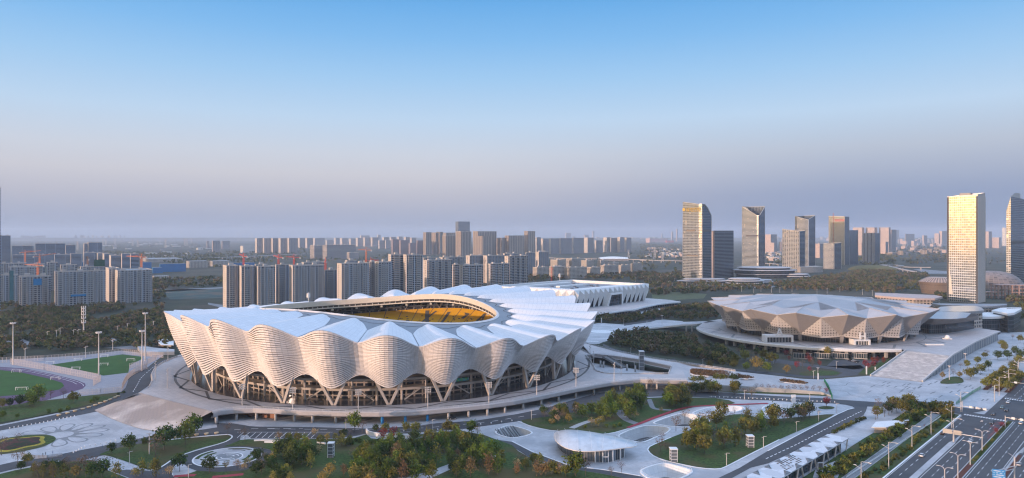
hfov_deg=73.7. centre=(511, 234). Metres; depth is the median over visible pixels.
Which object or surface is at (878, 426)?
flat kiosk
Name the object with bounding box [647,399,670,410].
path
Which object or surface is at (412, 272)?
apartment block
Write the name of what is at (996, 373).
broad tree
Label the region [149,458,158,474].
poplar tree
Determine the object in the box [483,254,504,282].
apartment block
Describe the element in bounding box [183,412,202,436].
broad tree
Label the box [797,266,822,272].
podium
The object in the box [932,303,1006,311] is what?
exhibition wing
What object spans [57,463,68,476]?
poplar tree
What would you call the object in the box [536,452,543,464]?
poplar tree
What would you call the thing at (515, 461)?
young tree
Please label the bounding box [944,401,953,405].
shrub
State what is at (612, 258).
rail station
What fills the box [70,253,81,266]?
office slab
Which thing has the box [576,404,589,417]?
broad tree
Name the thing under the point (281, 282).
apartment block
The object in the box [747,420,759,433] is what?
broad tree
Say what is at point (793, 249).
glass tower
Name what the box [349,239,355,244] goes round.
apartment block
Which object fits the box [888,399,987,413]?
road
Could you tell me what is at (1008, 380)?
broad tree
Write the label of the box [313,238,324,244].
apartment block
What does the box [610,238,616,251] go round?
residential tower
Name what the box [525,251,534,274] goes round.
apartment block
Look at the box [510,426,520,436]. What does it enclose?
escalator
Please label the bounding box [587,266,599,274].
villa block
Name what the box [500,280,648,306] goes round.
swimming hall
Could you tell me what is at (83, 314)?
telecom tower
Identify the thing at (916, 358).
arena deck
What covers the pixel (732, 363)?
broad tree
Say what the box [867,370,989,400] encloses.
paving streaks
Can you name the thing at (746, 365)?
broad tree
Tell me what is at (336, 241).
apartment block
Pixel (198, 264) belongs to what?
warehouse
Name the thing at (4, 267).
apartment block
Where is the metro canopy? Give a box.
[743,434,848,477]
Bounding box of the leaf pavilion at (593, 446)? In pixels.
[554,430,636,462]
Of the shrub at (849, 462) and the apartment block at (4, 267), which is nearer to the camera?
the shrub at (849, 462)
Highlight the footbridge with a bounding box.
[644,321,712,330]
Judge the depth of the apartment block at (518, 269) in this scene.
1343.88 m
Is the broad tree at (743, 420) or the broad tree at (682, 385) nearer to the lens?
the broad tree at (743, 420)
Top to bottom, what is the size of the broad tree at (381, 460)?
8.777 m
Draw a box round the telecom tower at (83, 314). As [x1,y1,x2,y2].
[81,306,85,329]
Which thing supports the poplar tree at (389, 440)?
on the lawn at (339, 458)
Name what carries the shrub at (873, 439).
on the verge at (855, 448)
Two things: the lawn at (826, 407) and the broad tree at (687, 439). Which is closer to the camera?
the broad tree at (687, 439)
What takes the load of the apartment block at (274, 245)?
on the ground at (192, 304)
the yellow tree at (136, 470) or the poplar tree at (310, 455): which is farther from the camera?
the poplar tree at (310, 455)
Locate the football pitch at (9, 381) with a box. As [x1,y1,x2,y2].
[0,370,63,395]
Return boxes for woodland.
[0,302,735,362]
[1,247,1023,318]
[11,238,946,271]
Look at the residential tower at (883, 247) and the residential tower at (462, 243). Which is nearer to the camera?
the residential tower at (462, 243)
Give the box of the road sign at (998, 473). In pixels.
[992,454,1020,477]
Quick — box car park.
[827,360,880,368]
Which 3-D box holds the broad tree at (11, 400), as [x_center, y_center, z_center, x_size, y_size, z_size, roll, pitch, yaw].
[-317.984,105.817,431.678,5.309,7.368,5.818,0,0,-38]
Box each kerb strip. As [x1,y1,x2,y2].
[909,442,954,477]
[953,421,1006,477]
[962,422,1012,477]
[1004,453,1018,469]
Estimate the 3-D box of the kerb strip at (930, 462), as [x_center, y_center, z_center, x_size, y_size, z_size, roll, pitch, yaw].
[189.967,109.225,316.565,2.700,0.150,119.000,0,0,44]
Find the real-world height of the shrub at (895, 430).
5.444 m
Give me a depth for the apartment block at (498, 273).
1278.87 m
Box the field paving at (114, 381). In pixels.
[0,351,162,399]
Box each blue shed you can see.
[143,262,150,267]
[152,267,162,272]
[159,263,185,271]
[234,262,254,264]
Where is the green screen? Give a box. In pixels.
[824,379,832,399]
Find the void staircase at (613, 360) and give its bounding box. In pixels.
[602,355,625,367]
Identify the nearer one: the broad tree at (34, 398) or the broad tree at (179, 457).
the broad tree at (179, 457)
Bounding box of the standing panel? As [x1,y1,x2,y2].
[791,395,795,402]
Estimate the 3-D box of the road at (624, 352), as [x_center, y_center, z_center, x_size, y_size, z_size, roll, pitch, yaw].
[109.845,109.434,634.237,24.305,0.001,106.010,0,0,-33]
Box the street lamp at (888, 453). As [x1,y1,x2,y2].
[882,442,897,468]
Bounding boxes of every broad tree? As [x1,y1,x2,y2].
[0,397,8,406]
[0,409,6,416]
[6,396,13,404]
[12,393,25,403]
[15,459,26,468]
[20,452,33,464]
[23,390,37,404]
[26,393,39,406]
[29,383,47,399]
[37,459,48,466]
[46,458,61,467]
[66,391,80,399]
[84,460,97,475]
[93,457,112,473]
[105,442,116,451]
[120,432,137,450]
[148,422,180,449]
[168,451,187,471]
[174,419,194,444]
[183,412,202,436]
[200,454,217,472]
[249,460,263,475]
[250,447,263,459]
[263,454,278,471]
[267,463,281,472]
[272,437,289,456]
[272,467,287,477]
[277,437,292,451]
[278,442,299,456]
[281,463,292,472]
[283,446,302,465]
[294,432,301,440]
[299,442,315,465]
[303,443,321,463]
[316,433,324,444]
[344,410,361,431]
[345,434,353,445]
[347,455,366,468]
[348,466,364,477]
[354,446,373,462]
[358,440,367,450]
[371,454,387,468]
[372,424,378,430]
[376,437,387,445]
[376,466,385,477]
[379,442,391,456]
[380,421,389,431]
[382,457,398,477]
[393,447,406,460]
[393,450,412,466]
[394,435,403,443]
[401,421,410,430]
[401,444,415,453]
[401,455,417,472]
[404,434,419,451]
[404,442,415,450]
[405,449,425,463]
[408,428,420,438]
[409,421,421,429]
[414,437,431,450]
[419,460,428,467]
[422,462,432,477]
[423,428,436,441]
[428,440,441,448]
[435,428,449,443]
[441,419,454,430]
[447,451,460,465]
[447,458,459,474]
[449,431,456,444]
[451,423,461,432]
[456,431,473,444]
[458,437,476,452]
[464,419,477,433]
[464,442,479,458]
[469,433,479,442]
[478,439,497,453]
[520,457,529,468]
[529,452,539,464]
[538,405,547,412]
[547,409,558,418]
[547,459,558,472]
[554,403,568,413]
[560,406,571,415]
[561,450,585,475]
[561,465,570,475]
[571,401,579,408]
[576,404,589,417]
[585,400,595,414]
[607,401,618,413]
[621,401,636,418]
[625,393,642,405]
[634,383,647,393]
[634,390,648,404]
[661,392,675,407]
[662,382,675,393]
[671,387,682,405]
[671,391,683,404]
[675,392,690,406]
[676,382,687,390]
[681,431,693,444]
[688,375,700,380]
[689,381,699,392]
[689,418,703,432]
[694,432,712,453]
[698,375,706,379]
[698,381,705,389]
[698,416,710,428]
[700,421,712,434]
[702,379,712,386]
[704,410,725,428]
[705,360,713,366]
[706,381,714,390]
[711,351,721,360]
[712,382,721,393]
[713,372,724,378]
[714,425,733,447]
[715,399,728,413]
[719,356,727,364]
[728,359,737,366]
[728,371,739,378]
[729,380,738,394]
[730,353,740,361]
[737,416,751,430]
[738,344,745,351]
[740,349,750,359]
[742,362,751,371]
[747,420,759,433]
[758,348,767,356]
[762,362,771,370]
[764,351,776,362]
[764,404,781,419]
[765,401,784,412]
[768,415,779,427]
[783,408,797,417]
[792,402,805,416]
[797,405,808,416]
[801,401,811,411]
[804,400,816,412]
[871,405,883,417]
[882,401,895,411]
[890,396,902,408]
[895,399,910,411]
[901,392,915,399]
[904,396,918,404]
[905,398,918,413]
[962,367,976,376]
[963,360,970,365]
[974,357,981,364]
[976,363,986,371]
[980,377,991,386]
[983,359,991,366]
[989,370,999,376]
[991,380,1002,389]
[992,350,1002,357]
[993,376,1004,384]
[1000,342,1007,349]
[1002,380,1013,390]
[1003,350,1013,359]
[1005,378,1015,386]
[1006,376,1020,383]
[1007,360,1017,368]
[1011,345,1018,352]
[1011,373,1021,379]
[1013,354,1023,361]
[1014,371,1023,379]
[1015,348,1023,357]
[1016,334,1023,340]
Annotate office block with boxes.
[310,245,322,258]
[323,244,355,258]
[347,252,358,259]
[1002,228,1005,245]
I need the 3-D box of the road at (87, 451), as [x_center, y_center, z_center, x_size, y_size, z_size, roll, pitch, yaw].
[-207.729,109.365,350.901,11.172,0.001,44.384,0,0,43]
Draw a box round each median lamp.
[950,452,965,477]
[962,440,975,464]
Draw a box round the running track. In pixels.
[0,367,85,406]
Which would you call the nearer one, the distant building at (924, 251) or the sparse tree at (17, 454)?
the sparse tree at (17, 454)
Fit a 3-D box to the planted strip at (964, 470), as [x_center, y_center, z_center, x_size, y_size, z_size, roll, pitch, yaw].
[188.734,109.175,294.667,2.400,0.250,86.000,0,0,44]
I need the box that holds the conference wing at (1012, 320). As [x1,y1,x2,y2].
[992,307,1022,332]
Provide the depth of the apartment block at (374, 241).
6462.71 m
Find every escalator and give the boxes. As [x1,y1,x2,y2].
[500,428,509,436]
[505,427,515,436]
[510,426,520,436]
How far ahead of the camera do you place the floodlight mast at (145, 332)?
592.07 m
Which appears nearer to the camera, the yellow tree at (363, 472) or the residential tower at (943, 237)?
the yellow tree at (363, 472)
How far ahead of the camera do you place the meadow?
1211.61 m
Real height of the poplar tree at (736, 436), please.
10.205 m
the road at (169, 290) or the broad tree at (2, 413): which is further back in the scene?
the road at (169, 290)
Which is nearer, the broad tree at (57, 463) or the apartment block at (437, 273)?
the broad tree at (57, 463)
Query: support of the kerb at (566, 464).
on the plaza paving at (635, 460)
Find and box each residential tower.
[212,241,219,252]
[222,241,229,248]
[391,239,398,253]
[399,240,408,253]
[409,243,415,253]
[416,240,422,253]
[423,232,430,254]
[431,233,436,253]
[436,232,442,253]
[442,235,454,256]
[455,231,470,257]
[473,231,496,254]
[478,236,491,254]
[497,238,504,254]
[505,235,523,254]
[524,231,534,253]
[536,237,540,251]
[541,239,548,251]
[549,238,558,253]
[559,238,571,253]
[565,233,570,237]
[572,238,583,253]
[584,238,593,252]
[595,240,602,251]
[603,237,609,251]
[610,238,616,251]
[617,237,624,251]
[625,238,630,251]
[765,234,776,251]
[769,243,776,251]
[815,243,822,257]
[853,227,863,242]
[858,243,861,254]
[866,227,876,232]
[879,227,890,252]
[880,242,887,253]
[891,230,895,251]
[896,230,898,242]
[905,234,914,244]
[922,235,926,244]
[934,233,939,244]
[939,231,946,244]
[986,231,991,247]
[992,237,1000,247]
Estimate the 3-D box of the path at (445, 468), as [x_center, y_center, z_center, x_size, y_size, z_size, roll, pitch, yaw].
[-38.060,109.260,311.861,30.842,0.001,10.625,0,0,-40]
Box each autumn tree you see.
[340,463,347,473]
[390,440,401,457]
[397,458,409,477]
[454,448,461,456]
[462,455,478,475]
[480,452,493,474]
[513,462,520,473]
[533,458,540,475]
[538,464,545,473]
[541,461,550,472]
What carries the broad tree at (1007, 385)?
on the plaza paving at (635, 460)
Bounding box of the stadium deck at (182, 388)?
[139,342,830,423]
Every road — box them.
[0,356,177,430]
[0,456,60,471]
[56,437,151,459]
[65,389,928,477]
[109,345,153,349]
[158,287,222,291]
[208,303,222,306]
[499,440,642,477]
[603,344,674,360]
[624,316,664,325]
[689,356,863,378]
[885,413,1023,477]
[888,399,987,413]
[915,269,946,273]
[984,380,1023,420]
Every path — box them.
[174,474,195,476]
[212,473,243,477]
[399,465,450,477]
[569,419,601,428]
[616,410,637,423]
[627,403,768,427]
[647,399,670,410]
[843,413,939,477]
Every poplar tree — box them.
[28,461,40,474]
[38,464,46,477]
[47,461,58,477]
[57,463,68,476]
[109,460,123,477]
[137,457,148,474]
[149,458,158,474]
[150,455,163,477]
[270,438,279,455]
[284,444,295,466]
[295,443,306,464]
[299,433,310,444]
[305,448,316,468]
[352,447,360,458]
[363,439,370,446]
[363,445,374,463]
[365,461,379,477]
[371,442,382,454]
[381,458,392,477]
[386,431,393,448]
[391,448,400,464]
[394,429,404,442]
[396,435,407,445]
[405,458,423,477]
[427,458,438,477]
[430,442,442,462]
[434,430,445,449]
[445,443,454,460]
[449,457,463,476]
[451,425,462,445]
[458,453,466,473]
[472,453,478,466]
[475,433,484,446]
[479,442,490,463]
[487,445,496,464]
[491,451,505,473]
[494,439,503,454]
[498,448,506,468]
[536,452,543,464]
[594,400,603,415]
[600,396,606,410]
[601,400,612,417]
[604,393,613,404]
[607,388,617,400]
[615,393,625,412]
[636,382,646,397]
[638,393,643,408]
[691,426,702,448]
[699,422,711,436]
[729,426,743,445]
[743,408,753,424]
[756,412,767,431]
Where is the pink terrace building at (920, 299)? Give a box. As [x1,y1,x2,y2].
[875,293,942,307]
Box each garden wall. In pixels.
[254,439,277,440]
[366,428,409,440]
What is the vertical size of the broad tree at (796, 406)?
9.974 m
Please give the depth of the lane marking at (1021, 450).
347.23 m
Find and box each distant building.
[911,241,916,245]
[920,250,928,253]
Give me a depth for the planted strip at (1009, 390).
488.06 m
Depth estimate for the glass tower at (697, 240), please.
1632.04 m
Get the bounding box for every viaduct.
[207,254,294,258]
[642,260,676,262]
[883,265,916,272]
[893,266,930,269]
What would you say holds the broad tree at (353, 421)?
on the plaza paving at (635, 460)
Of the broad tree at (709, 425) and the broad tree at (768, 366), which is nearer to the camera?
the broad tree at (709, 425)
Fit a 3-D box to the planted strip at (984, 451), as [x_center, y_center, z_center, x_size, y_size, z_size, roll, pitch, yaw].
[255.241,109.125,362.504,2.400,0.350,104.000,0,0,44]
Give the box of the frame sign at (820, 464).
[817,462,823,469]
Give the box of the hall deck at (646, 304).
[589,298,680,315]
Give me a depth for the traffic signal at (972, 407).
406.99 m
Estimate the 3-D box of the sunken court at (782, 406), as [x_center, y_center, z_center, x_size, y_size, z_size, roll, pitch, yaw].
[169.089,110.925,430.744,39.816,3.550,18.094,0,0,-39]
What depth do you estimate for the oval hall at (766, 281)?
1520.14 m
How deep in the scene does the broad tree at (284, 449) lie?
324.52 m
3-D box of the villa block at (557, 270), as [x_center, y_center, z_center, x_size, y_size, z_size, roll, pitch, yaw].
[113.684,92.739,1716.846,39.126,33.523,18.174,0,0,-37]
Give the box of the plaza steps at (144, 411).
[95,393,211,430]
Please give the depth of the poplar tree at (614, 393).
430.22 m
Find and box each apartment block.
[1,261,25,273]
[1,270,17,302]
[8,265,36,294]
[19,273,50,307]
[27,263,44,274]
[47,260,57,290]
[54,260,105,305]
[60,263,76,270]
[80,265,104,269]
[105,266,119,301]
[115,267,152,302]
[223,263,237,307]
[238,264,254,306]
[254,264,274,305]
[255,238,262,252]
[263,238,270,252]
[271,238,277,252]
[275,263,288,302]
[278,238,286,252]
[287,238,297,252]
[289,263,324,301]
[298,238,304,247]
[301,260,323,263]
[305,238,312,247]
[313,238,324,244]
[324,268,336,298]
[325,240,332,244]
[334,238,339,244]
[337,261,369,299]
[340,238,347,244]
[345,258,356,262]
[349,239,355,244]
[356,238,362,245]
[360,235,369,237]
[363,238,370,245]
[369,260,374,296]
[371,237,377,245]
[375,259,391,296]
[378,240,384,248]
[385,240,390,248]
[388,252,402,290]
[403,253,422,293]
[410,238,415,242]
[423,256,434,259]
[423,258,451,289]
[439,255,463,264]
[452,263,459,286]
[459,263,482,287]
[466,254,482,263]
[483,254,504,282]
[487,262,508,285]
[503,252,517,255]
[505,254,527,283]
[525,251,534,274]
[536,251,548,266]
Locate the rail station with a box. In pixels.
[598,256,628,260]
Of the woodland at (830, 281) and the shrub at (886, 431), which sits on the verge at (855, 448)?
the shrub at (886, 431)
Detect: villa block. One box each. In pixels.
[533,266,548,275]
[549,265,564,278]
[550,259,564,265]
[564,266,586,278]
[566,257,583,266]
[581,259,593,266]
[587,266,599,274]
[597,259,607,266]
[600,264,617,274]
[618,264,630,273]
[631,262,641,271]
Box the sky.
[0,0,1023,237]
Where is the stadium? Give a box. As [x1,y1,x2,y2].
[164,284,596,405]
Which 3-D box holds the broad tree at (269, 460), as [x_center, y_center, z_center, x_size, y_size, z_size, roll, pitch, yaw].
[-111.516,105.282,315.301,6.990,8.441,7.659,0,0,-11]
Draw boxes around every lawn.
[0,392,120,421]
[0,460,125,477]
[100,435,230,469]
[178,431,620,477]
[522,397,733,433]
[648,414,833,467]
[735,391,825,395]
[799,370,839,375]
[818,406,834,408]
[858,359,888,374]
[940,376,963,383]
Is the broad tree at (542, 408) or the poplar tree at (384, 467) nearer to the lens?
the poplar tree at (384, 467)
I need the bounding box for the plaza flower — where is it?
[14,423,109,448]
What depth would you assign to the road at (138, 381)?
459.18 m
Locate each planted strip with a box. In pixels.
[955,463,973,477]
[968,421,1012,463]
[983,382,995,389]
[1005,378,1023,392]
[1006,455,1021,476]
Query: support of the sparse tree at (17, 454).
on the plaza paving at (635, 460)
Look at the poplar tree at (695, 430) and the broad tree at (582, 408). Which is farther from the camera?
the broad tree at (582, 408)
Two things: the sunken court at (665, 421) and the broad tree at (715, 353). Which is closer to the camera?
the sunken court at (665, 421)
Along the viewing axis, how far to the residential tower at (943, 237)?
7087.95 m
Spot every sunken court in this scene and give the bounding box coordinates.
[495,425,532,437]
[618,424,670,442]
[640,461,692,477]
[653,413,697,427]
[692,405,744,414]
[761,404,800,413]
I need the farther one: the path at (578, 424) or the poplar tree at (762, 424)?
the path at (578, 424)
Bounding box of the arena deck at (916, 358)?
[696,319,1000,381]
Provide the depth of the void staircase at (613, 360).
567.42 m
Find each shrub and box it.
[140,437,148,443]
[816,466,834,477]
[820,473,833,477]
[825,463,837,474]
[832,464,849,473]
[833,460,842,467]
[840,458,851,468]
[845,451,859,459]
[848,453,858,463]
[857,450,865,458]
[859,445,875,454]
[866,436,877,443]
[869,441,879,450]
[878,434,886,441]
[881,429,893,437]
[883,432,893,438]
[888,427,901,437]
[895,422,905,432]
[899,414,910,420]
[899,418,910,428]
[910,412,922,421]
[940,408,954,414]
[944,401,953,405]
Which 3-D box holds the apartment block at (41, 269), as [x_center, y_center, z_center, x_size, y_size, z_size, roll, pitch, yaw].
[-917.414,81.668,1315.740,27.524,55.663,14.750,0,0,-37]
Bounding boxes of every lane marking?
[236,414,534,429]
[766,411,860,458]
[886,398,1023,477]
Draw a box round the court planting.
[195,448,255,465]
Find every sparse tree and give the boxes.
[0,436,10,454]
[11,448,27,461]
[32,461,41,476]
[46,464,58,477]
[64,459,75,475]
[73,456,86,468]
[147,431,168,457]
[580,457,592,475]
[671,416,680,425]
[778,410,790,420]
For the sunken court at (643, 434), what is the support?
on the plaza paving at (635, 460)
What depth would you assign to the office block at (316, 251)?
3125.16 m
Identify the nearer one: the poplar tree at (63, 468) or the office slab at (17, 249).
the poplar tree at (63, 468)
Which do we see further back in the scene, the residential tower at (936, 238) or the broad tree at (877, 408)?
the residential tower at (936, 238)
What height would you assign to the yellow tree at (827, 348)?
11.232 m
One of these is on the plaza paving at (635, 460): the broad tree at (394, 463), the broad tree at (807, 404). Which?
the broad tree at (394, 463)
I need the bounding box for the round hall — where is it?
[918,277,946,293]
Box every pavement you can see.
[813,461,838,477]
[841,423,873,446]
[882,415,960,477]
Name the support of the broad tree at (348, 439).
on the plaza paving at (635, 460)
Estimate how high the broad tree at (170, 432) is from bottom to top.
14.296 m
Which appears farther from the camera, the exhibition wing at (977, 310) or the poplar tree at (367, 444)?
the exhibition wing at (977, 310)
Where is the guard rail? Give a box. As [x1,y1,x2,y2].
[846,416,940,477]
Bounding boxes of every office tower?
[0,187,0,310]
[1,235,10,262]
[455,221,469,230]
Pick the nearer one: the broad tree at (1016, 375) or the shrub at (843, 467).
the shrub at (843, 467)
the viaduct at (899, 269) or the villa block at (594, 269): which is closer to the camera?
the villa block at (594, 269)
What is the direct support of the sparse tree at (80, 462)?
on the lawn at (23, 473)
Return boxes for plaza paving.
[0,332,1023,477]
[586,320,682,343]
[979,332,1023,360]
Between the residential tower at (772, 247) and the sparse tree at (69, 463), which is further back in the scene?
the residential tower at (772, 247)
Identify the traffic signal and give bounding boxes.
[962,401,985,411]
[1005,416,1022,427]
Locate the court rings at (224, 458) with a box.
[192,447,261,466]
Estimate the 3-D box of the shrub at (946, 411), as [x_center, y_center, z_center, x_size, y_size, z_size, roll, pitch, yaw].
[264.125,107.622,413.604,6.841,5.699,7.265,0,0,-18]
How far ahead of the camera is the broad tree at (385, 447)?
331.37 m
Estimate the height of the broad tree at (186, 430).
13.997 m
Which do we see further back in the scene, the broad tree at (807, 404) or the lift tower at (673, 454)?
the broad tree at (807, 404)
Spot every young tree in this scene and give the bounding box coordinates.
[164,465,174,477]
[310,428,317,438]
[512,457,520,467]
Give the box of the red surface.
[987,420,1004,438]
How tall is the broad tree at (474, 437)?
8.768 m
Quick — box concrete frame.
[986,284,1023,298]
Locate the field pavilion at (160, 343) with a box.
[158,339,173,346]
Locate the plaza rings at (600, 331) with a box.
[588,324,641,341]
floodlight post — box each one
[239,384,245,404]
[289,387,295,408]
[355,389,361,410]
[425,387,430,407]
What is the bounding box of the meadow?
[651,292,705,299]
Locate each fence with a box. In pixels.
[1,349,162,362]
[10,358,96,379]
[21,453,61,457]
[80,387,121,394]
[93,375,100,385]
[122,364,146,388]
[129,355,156,368]
[956,386,980,404]
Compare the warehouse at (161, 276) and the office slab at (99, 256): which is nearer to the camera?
the warehouse at (161, 276)
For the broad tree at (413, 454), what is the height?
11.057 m
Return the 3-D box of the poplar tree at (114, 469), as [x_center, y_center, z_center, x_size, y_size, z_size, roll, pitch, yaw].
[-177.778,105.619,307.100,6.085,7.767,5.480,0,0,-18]
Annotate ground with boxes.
[0,238,1023,423]
[164,289,222,298]
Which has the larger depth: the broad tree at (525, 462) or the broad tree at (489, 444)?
the broad tree at (489, 444)
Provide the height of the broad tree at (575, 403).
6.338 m
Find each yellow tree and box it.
[68,464,82,476]
[130,467,139,477]
[269,470,275,477]
[285,470,294,477]
[317,471,328,477]
[323,462,335,473]
[331,433,338,441]
[335,434,345,446]
[347,462,360,477]
[357,465,371,477]
[366,473,375,477]
[385,464,396,477]
[564,414,571,420]
[749,356,763,366]
[824,346,831,352]
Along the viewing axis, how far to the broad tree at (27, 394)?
436.52 m
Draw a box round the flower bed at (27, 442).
[0,434,55,453]
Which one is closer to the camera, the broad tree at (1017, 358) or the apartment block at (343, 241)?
the broad tree at (1017, 358)
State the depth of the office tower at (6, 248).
2496.79 m
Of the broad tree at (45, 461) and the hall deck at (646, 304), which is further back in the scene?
the hall deck at (646, 304)
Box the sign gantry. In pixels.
[943,428,982,441]
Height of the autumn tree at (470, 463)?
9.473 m
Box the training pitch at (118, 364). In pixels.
[52,354,140,375]
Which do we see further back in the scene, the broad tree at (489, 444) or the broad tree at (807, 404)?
the broad tree at (807, 404)
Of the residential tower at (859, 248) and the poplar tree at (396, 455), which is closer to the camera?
the poplar tree at (396, 455)
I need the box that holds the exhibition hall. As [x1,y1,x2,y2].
[919,311,978,333]
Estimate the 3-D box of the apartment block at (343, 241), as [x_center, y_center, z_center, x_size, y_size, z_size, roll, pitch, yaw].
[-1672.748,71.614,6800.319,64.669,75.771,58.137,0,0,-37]
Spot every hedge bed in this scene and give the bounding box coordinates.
[690,368,754,378]
[779,378,809,384]
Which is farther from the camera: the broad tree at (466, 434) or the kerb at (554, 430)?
the kerb at (554, 430)
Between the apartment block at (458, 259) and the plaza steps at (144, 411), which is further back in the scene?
the apartment block at (458, 259)
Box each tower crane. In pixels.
[19,250,40,261]
[25,262,44,274]
[33,253,55,263]
[128,254,147,267]
[358,247,371,261]
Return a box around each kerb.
[149,434,232,470]
[512,441,639,475]
[518,421,626,433]
[647,437,779,468]
[767,408,852,450]
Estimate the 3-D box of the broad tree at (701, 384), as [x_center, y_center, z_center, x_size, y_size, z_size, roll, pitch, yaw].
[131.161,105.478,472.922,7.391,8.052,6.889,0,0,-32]
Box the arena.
[708,294,939,344]
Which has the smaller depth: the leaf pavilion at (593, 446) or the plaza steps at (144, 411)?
the leaf pavilion at (593, 446)
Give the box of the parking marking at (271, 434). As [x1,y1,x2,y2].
[237,432,313,437]
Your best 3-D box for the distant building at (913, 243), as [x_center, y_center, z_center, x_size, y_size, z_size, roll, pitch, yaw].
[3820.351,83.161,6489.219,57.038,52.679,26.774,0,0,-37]
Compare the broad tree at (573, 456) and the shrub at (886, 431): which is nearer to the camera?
the broad tree at (573, 456)
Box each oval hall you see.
[677,278,726,282]
[725,277,763,284]
[733,266,795,277]
[760,279,772,283]
[787,273,810,277]
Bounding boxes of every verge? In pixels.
[803,410,930,477]
[856,414,958,477]
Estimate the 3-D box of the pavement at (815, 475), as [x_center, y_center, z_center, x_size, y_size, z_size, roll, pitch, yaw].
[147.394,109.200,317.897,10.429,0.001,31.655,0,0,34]
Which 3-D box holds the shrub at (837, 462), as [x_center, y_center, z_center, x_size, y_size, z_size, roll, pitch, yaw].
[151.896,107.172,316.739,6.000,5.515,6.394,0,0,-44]
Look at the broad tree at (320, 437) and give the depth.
354.89 m
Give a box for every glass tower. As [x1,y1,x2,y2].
[682,202,711,277]
[712,231,733,277]
[742,206,764,265]
[782,229,804,271]
[795,215,814,265]
[823,242,840,268]
[829,213,848,264]
[849,230,857,264]
[862,233,879,263]
[947,193,985,302]
[1006,193,1023,282]
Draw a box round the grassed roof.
[847,265,898,270]
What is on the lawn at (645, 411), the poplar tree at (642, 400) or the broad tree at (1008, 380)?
the poplar tree at (642, 400)
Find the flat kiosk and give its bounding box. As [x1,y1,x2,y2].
[871,420,908,432]
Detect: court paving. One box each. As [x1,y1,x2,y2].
[194,448,255,466]
[214,453,241,460]
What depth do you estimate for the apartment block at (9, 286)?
1100.96 m
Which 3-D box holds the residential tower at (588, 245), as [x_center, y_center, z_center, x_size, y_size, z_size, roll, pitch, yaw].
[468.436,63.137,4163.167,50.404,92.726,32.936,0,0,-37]
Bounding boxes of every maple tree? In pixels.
[376,427,387,437]
[389,426,397,435]
[822,396,831,405]
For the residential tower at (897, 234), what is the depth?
9710.00 m
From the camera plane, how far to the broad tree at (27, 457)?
323.96 m
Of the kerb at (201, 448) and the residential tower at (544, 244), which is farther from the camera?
the residential tower at (544, 244)
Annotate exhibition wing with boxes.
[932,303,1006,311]
[938,306,983,328]
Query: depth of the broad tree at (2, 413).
405.96 m
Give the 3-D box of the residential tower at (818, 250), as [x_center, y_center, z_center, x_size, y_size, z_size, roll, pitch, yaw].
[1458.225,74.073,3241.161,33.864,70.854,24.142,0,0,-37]
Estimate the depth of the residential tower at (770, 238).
4273.07 m
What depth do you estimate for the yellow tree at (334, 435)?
359.94 m
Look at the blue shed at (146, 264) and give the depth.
2217.72 m
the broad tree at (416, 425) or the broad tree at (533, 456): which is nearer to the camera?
the broad tree at (533, 456)
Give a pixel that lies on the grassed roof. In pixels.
(867, 267)
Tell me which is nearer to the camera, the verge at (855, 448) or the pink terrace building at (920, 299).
the verge at (855, 448)
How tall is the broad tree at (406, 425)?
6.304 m
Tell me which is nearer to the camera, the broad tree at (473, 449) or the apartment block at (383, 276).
the broad tree at (473, 449)
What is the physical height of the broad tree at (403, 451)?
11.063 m
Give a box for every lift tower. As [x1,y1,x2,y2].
[327,441,334,457]
[638,350,644,369]
[669,447,677,461]
[745,434,754,447]
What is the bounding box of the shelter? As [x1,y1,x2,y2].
[137,346,173,355]
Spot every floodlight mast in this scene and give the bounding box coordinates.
[10,322,15,364]
[95,331,101,375]
[139,330,144,370]
[142,312,147,359]
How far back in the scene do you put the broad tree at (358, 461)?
308.32 m
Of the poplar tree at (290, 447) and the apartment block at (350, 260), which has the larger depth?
the apartment block at (350, 260)
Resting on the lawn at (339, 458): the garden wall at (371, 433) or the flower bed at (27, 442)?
the garden wall at (371, 433)
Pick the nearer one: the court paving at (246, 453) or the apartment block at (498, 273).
the court paving at (246, 453)
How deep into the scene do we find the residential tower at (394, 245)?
3831.30 m
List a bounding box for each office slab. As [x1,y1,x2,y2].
[12,245,32,262]
[13,253,52,265]
[35,242,64,259]
[54,253,70,266]
[65,244,74,253]
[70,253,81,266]
[83,243,86,251]
[83,252,96,265]
[87,242,101,252]
[96,252,101,259]
[102,253,108,266]
[109,254,120,267]
[121,253,129,267]
[130,252,138,267]
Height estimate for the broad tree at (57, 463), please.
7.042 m
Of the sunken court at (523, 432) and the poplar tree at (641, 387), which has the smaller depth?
the sunken court at (523, 432)
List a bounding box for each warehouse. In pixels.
[143,257,182,261]
[153,275,168,278]
[186,260,207,267]
[208,260,230,265]
[240,246,254,252]
[646,238,667,242]
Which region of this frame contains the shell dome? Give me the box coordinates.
[986,271,1023,289]
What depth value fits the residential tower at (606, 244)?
4295.18 m
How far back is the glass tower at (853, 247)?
2516.97 m
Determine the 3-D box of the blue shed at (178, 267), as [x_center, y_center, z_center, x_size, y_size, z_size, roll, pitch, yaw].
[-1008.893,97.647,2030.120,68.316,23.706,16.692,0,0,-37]
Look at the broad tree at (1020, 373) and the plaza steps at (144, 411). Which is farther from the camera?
the broad tree at (1020, 373)

